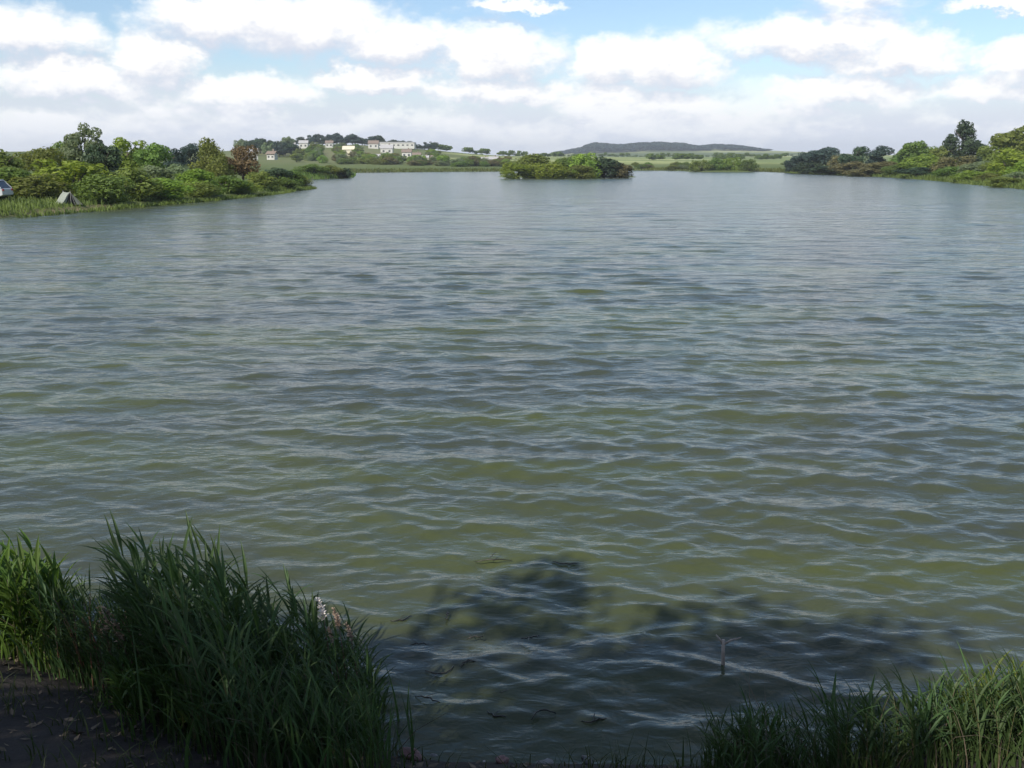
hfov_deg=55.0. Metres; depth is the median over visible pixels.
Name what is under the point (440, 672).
drift stem
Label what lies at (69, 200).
doorway
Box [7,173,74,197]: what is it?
bush
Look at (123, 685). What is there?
clump
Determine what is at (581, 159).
bush
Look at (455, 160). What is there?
shore bush
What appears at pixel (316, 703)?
reed clump
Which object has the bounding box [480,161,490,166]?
shore bush
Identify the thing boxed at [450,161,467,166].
shore bush
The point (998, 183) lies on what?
bush
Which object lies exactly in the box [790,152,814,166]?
broadleaf tree
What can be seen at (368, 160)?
shore bush
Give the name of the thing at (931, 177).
bank reeds
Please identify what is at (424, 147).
crest tree
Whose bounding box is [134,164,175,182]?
bush
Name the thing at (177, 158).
broadleaf tree
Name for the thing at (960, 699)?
reed clump
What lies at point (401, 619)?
drift stem
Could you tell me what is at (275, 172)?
bush
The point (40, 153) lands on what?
broadleaf tree
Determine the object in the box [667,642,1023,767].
reed clump
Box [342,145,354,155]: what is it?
house
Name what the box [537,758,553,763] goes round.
shore stone
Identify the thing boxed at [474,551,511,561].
drift stem
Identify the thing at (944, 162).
bush
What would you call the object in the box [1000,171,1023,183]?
bush
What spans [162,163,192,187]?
bush
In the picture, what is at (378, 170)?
shore reeds
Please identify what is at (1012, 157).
bush
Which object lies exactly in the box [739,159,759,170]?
bush
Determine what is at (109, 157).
broadleaf tree
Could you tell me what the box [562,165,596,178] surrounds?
bush
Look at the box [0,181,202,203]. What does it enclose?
bank grass
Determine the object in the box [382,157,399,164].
shore bush
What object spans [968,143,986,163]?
broadleaf tree
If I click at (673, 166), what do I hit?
shore bush
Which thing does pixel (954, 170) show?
bush
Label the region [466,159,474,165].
shore bush
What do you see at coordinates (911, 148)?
broadleaf tree
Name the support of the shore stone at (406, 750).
on the ground at (16, 755)
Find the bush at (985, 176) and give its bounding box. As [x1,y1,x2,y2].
[971,173,999,181]
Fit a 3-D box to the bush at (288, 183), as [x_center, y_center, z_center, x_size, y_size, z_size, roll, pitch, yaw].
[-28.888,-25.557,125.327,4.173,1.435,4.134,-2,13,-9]
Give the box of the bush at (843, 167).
[827,161,868,174]
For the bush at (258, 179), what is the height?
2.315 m
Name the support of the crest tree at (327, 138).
on the ground at (16, 755)
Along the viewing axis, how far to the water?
13.33 m
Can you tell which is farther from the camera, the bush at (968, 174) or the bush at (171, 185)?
the bush at (968, 174)
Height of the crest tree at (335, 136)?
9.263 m
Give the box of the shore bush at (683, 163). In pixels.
[676,162,689,165]
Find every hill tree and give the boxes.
[233,139,242,149]
[243,141,257,147]
[253,138,267,153]
[261,142,275,152]
[270,141,287,156]
[280,136,295,142]
[286,143,303,153]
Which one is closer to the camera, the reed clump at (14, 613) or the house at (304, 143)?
the reed clump at (14, 613)
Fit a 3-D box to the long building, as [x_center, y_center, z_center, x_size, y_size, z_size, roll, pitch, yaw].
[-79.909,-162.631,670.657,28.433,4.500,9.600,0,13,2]
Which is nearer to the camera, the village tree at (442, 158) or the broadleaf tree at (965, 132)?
the broadleaf tree at (965, 132)
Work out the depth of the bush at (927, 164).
225.34 m
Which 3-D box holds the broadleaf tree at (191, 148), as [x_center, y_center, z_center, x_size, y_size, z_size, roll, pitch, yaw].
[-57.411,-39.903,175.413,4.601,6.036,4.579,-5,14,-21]
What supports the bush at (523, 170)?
on the ground at (16, 755)
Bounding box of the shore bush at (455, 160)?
[449,158,464,164]
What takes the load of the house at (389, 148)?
on the ground at (16, 755)
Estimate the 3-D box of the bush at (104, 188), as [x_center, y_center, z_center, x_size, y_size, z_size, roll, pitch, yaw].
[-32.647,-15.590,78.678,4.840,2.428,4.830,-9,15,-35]
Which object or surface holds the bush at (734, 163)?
on the ground at (16, 755)
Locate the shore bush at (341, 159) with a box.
[335,158,354,163]
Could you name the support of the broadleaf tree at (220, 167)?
on the ground at (16, 755)
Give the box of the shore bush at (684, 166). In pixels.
[677,165,688,168]
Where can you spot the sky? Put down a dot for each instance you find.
(531, 76)
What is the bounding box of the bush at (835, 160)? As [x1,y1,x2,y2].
[826,155,853,168]
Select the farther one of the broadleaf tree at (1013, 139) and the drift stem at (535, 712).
the broadleaf tree at (1013, 139)
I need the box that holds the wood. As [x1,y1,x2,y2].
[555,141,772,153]
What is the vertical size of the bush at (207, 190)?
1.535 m
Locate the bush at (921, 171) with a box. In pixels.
[894,167,935,176]
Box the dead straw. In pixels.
[3,612,1023,767]
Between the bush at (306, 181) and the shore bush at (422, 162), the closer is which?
the bush at (306, 181)
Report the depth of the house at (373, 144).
639.30 m
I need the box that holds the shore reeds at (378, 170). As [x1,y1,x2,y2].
[345,166,789,172]
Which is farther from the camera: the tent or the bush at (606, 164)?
the bush at (606, 164)
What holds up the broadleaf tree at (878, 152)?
on the ground at (16, 755)
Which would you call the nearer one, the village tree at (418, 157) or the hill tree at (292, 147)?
the village tree at (418, 157)
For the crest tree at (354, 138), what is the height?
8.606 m
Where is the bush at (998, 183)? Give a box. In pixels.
[984,176,1023,186]
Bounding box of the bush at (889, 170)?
[880,164,906,175]
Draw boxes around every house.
[265,149,278,159]
[298,139,308,147]
[325,139,333,147]
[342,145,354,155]
[368,139,379,148]
[380,143,393,153]
[401,148,411,156]
[412,151,421,155]
[489,155,498,159]
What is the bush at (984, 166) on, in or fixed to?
on the ground at (16, 755)
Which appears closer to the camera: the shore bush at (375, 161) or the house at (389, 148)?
the shore bush at (375, 161)
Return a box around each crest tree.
[307,134,318,143]
[319,135,331,141]
[330,133,343,143]
[343,135,349,144]
[347,134,362,143]
[376,136,385,141]
[419,145,428,149]
[426,144,437,148]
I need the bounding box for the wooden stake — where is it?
[716,635,740,664]
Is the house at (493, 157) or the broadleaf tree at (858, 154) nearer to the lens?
the broadleaf tree at (858, 154)
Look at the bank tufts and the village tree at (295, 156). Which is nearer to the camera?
the bank tufts
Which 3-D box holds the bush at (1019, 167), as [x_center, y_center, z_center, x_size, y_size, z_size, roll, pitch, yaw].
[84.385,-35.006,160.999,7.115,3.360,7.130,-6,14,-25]
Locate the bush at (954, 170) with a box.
[929,166,962,177]
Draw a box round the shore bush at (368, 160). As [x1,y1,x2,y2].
[363,158,372,163]
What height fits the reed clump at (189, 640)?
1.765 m
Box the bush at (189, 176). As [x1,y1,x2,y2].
[174,168,226,194]
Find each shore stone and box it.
[399,747,421,760]
[495,755,508,763]
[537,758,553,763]
[581,755,591,764]
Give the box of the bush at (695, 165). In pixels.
[688,159,713,170]
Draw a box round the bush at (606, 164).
[593,156,625,177]
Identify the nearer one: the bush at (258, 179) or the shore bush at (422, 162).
the bush at (258, 179)
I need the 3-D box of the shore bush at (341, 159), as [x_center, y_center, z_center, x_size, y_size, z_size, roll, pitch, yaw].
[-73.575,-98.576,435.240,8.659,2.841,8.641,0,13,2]
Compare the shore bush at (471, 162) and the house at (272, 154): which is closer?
the house at (272, 154)
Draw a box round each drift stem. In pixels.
[390,614,411,620]
[415,693,438,701]
[425,666,452,677]
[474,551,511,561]
[487,710,505,716]
[531,709,555,719]
[581,713,605,722]
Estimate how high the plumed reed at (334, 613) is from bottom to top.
1.050 m
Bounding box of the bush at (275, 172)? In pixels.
[265,167,293,179]
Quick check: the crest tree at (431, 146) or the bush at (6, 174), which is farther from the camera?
the crest tree at (431, 146)
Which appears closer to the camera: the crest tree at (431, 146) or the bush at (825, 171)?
the bush at (825, 171)
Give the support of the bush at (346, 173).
on the ground at (16, 755)
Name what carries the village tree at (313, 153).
on the ground at (16, 755)
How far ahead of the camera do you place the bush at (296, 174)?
136.44 m
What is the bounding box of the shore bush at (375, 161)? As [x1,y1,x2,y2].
[369,159,381,163]
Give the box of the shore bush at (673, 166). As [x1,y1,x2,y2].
[664,165,681,168]
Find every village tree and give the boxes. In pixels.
[289,153,302,161]
[292,149,304,154]
[306,155,315,160]
[308,151,318,160]
[316,155,328,162]
[335,153,347,160]
[348,151,356,157]
[381,154,392,157]
[412,155,424,164]
[429,156,437,162]
[436,155,449,161]
[467,155,478,165]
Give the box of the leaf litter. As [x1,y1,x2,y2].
[0,645,1022,767]
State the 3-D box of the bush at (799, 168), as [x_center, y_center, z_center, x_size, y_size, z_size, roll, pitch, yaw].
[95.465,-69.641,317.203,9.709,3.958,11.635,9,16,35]
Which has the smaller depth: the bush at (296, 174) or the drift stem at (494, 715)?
the drift stem at (494, 715)
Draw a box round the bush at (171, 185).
[146,177,195,198]
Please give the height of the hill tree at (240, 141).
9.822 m
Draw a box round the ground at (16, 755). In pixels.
[0,145,1023,767]
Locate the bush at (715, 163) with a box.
[707,158,727,170]
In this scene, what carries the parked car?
on the ground at (16, 755)
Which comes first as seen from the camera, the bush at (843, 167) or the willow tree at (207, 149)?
the willow tree at (207, 149)
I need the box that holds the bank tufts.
[0,628,1023,767]
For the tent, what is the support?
on the ground at (16, 755)
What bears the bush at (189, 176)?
on the ground at (16, 755)
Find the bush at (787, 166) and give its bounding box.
[783,160,798,171]
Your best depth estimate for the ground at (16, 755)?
5.67 m
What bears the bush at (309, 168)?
on the ground at (16, 755)
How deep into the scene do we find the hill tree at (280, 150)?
511.95 m
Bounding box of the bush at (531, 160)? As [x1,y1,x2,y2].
[514,153,549,177]
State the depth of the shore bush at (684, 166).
434.22 m
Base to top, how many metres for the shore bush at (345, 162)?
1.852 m
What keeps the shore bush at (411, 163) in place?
on the ground at (16, 755)
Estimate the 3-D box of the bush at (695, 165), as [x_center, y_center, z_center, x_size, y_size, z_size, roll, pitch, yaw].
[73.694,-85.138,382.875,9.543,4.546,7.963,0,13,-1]
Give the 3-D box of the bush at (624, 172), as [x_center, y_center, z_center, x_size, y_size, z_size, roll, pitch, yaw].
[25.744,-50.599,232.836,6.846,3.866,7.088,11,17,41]
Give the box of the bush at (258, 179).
[245,170,280,189]
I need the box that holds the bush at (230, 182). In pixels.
[210,175,253,192]
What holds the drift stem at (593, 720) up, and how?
on the water
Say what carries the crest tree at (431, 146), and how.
on the ground at (16, 755)
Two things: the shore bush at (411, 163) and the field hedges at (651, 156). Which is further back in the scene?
the field hedges at (651, 156)
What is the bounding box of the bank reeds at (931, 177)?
[784,170,1023,188]
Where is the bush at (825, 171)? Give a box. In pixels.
[803,165,840,174]
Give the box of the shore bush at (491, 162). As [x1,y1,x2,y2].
[487,159,498,165]
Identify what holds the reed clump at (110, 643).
on the ground at (16, 755)
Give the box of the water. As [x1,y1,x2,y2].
[0,171,1023,765]
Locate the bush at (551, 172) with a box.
[530,161,569,178]
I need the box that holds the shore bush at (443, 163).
[434,161,448,165]
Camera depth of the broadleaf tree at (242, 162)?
122.71 m
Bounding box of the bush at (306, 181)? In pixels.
[299,175,313,186]
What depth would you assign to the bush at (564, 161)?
230.18 m
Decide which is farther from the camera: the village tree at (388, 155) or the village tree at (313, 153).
the village tree at (313, 153)
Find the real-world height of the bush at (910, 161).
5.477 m
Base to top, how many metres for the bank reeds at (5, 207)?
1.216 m
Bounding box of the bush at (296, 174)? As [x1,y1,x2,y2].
[279,170,304,184]
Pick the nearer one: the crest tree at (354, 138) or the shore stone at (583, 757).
the shore stone at (583, 757)
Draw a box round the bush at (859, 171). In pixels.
[846,167,884,176]
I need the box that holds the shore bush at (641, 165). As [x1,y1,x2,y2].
[633,164,648,168]
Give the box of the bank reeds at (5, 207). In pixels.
[0,184,316,217]
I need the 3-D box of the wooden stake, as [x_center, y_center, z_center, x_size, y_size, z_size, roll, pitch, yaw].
[1.533,2.136,7.044,0.179,0.738,0.030,0,13,0]
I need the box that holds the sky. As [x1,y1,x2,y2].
[0,0,1023,155]
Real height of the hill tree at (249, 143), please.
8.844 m
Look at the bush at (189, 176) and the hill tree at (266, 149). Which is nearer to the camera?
the bush at (189, 176)
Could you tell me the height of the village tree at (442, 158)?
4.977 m
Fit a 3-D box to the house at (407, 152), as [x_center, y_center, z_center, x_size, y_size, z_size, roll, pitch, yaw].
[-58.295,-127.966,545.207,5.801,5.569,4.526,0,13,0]
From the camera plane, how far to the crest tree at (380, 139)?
683.72 m
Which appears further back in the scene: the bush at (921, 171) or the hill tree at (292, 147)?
the hill tree at (292, 147)
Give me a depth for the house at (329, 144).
630.09 m
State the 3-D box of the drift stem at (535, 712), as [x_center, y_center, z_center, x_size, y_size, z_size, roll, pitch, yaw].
[0.196,2.125,6.359,0.182,0.040,0.045,-5,14,-22]
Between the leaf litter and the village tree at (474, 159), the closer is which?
the leaf litter
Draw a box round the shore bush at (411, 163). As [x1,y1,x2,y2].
[406,160,421,165]
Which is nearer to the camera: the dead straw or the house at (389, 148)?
the dead straw
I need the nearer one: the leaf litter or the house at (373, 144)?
the leaf litter
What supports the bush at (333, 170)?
on the ground at (16, 755)
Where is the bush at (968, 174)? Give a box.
[949,170,995,180]
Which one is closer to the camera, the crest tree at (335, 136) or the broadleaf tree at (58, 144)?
the broadleaf tree at (58, 144)
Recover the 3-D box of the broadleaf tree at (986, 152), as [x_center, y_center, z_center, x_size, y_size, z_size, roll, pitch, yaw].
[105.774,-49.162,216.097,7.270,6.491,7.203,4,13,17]
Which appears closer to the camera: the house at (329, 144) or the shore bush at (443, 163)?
the shore bush at (443, 163)
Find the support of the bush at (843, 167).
on the ground at (16, 755)
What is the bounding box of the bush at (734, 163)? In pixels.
[720,157,743,170]
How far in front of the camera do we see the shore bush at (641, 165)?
447.30 m
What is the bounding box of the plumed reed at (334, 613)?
[315,597,388,707]
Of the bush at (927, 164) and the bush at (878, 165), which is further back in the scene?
the bush at (878, 165)
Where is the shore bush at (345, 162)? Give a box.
[336,160,353,163]
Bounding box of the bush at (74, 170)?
[30,158,110,194]
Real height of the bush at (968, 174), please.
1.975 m
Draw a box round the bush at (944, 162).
[929,155,976,173]
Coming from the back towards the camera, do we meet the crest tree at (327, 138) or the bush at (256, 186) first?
the crest tree at (327, 138)
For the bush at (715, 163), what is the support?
on the ground at (16, 755)
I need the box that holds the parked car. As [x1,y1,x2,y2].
[0,180,12,198]
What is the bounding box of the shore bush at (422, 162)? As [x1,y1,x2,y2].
[415,160,426,165]
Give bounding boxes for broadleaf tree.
[0,149,27,172]
[11,146,66,173]
[48,141,82,172]
[58,122,103,167]
[81,143,123,175]
[110,137,147,170]
[132,142,173,177]
[159,147,187,170]
[179,143,201,167]
[204,153,237,179]
[226,144,260,179]
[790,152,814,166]
[802,146,839,165]
[837,146,869,167]
[864,145,894,163]
[885,151,913,164]
[896,140,937,163]
[927,145,955,158]
[942,119,980,164]
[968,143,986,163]
[976,145,1002,161]
[987,125,1023,152]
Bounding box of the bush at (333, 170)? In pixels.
[317,165,343,175]
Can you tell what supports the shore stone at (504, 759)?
on the ground at (16, 755)
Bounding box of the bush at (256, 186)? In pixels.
[227,182,262,192]
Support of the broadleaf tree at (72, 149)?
on the ground at (16, 755)
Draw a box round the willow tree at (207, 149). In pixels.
[188,137,224,175]
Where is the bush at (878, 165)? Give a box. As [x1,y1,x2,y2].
[864,161,896,173]
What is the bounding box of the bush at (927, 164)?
[914,158,958,171]
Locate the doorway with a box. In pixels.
[66,193,75,204]
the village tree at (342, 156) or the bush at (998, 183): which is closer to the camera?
the bush at (998, 183)
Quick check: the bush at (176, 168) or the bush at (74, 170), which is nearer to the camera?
the bush at (74, 170)
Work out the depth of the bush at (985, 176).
163.80 m
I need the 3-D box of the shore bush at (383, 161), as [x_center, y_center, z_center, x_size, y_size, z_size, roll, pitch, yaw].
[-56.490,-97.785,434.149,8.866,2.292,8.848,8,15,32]
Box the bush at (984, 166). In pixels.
[978,161,1013,175]
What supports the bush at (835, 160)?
on the ground at (16, 755)
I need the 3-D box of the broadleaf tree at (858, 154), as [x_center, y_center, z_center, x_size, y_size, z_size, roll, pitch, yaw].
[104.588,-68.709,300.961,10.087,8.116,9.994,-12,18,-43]
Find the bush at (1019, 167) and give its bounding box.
[1001,160,1023,174]
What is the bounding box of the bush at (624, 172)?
[606,163,633,177]
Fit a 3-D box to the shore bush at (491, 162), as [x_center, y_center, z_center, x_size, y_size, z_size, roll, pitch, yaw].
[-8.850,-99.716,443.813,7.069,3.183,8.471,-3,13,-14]
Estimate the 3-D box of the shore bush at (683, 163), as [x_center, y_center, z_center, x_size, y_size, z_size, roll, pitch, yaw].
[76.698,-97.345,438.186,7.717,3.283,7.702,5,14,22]
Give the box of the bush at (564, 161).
[554,157,575,176]
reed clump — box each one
[0,528,96,671]
[0,563,173,717]
[67,509,302,767]
[221,564,428,767]
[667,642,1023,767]
[923,649,1023,745]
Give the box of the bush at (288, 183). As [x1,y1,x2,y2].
[274,178,300,188]
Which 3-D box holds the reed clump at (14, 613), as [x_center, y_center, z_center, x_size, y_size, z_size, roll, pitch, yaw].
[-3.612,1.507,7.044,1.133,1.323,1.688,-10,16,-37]
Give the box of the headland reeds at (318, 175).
[245,170,355,179]
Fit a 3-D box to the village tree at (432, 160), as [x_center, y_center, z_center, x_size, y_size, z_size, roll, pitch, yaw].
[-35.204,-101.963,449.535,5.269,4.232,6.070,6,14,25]
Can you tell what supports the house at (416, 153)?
on the ground at (16, 755)
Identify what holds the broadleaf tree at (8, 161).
on the ground at (16, 755)
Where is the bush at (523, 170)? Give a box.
[499,162,535,178]
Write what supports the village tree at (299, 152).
on the ground at (16, 755)
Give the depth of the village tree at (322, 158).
442.80 m
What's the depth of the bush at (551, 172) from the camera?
220.28 m
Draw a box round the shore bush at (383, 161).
[373,160,393,164]
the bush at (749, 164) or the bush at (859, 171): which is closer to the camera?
the bush at (859, 171)
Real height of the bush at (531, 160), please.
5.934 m
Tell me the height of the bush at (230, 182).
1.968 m
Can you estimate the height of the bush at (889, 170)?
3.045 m
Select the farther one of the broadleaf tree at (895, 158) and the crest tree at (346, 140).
the crest tree at (346, 140)
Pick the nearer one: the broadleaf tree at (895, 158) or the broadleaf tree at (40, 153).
the broadleaf tree at (40, 153)
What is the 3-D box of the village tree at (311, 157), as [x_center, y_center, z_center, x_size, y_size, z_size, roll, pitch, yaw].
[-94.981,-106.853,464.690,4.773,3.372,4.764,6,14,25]
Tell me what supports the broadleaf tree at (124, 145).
on the ground at (16, 755)
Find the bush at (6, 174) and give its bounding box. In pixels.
[0,167,49,196]
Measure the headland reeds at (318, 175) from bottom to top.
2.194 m
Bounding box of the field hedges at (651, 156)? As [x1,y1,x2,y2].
[438,144,792,159]
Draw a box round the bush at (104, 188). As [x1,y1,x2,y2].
[69,174,134,203]
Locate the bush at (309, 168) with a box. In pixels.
[292,163,330,175]
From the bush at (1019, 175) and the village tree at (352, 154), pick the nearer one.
the bush at (1019, 175)
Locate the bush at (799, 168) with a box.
[792,162,823,173]
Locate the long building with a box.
[379,142,415,148]
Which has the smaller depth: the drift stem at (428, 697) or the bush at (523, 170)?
the drift stem at (428, 697)
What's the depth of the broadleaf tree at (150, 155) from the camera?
108.06 m
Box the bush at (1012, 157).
[985,147,1023,175]
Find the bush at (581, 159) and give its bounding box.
[568,152,601,177]
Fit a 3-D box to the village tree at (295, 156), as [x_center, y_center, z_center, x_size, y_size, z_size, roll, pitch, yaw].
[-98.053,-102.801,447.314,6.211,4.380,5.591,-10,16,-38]
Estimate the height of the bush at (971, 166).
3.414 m
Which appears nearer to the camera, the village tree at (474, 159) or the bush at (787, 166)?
the bush at (787, 166)
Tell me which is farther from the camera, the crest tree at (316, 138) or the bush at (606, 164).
the crest tree at (316, 138)
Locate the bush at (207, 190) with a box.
[178,182,221,197]
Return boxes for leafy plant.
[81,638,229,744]
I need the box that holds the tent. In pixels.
[56,192,82,204]
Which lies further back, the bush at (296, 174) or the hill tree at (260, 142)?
the hill tree at (260, 142)
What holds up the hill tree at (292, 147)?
on the ground at (16, 755)
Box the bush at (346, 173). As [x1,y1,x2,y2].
[336,168,353,177]
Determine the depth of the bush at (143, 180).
83.67 m
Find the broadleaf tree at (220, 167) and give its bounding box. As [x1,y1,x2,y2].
[204,153,237,179]
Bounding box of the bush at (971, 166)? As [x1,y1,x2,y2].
[957,161,988,175]
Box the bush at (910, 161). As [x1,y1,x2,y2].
[897,153,938,169]
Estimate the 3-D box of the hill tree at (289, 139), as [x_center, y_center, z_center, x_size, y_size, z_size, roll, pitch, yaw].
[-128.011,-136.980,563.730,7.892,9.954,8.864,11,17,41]
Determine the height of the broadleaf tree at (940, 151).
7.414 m
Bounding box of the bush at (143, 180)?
[106,167,165,200]

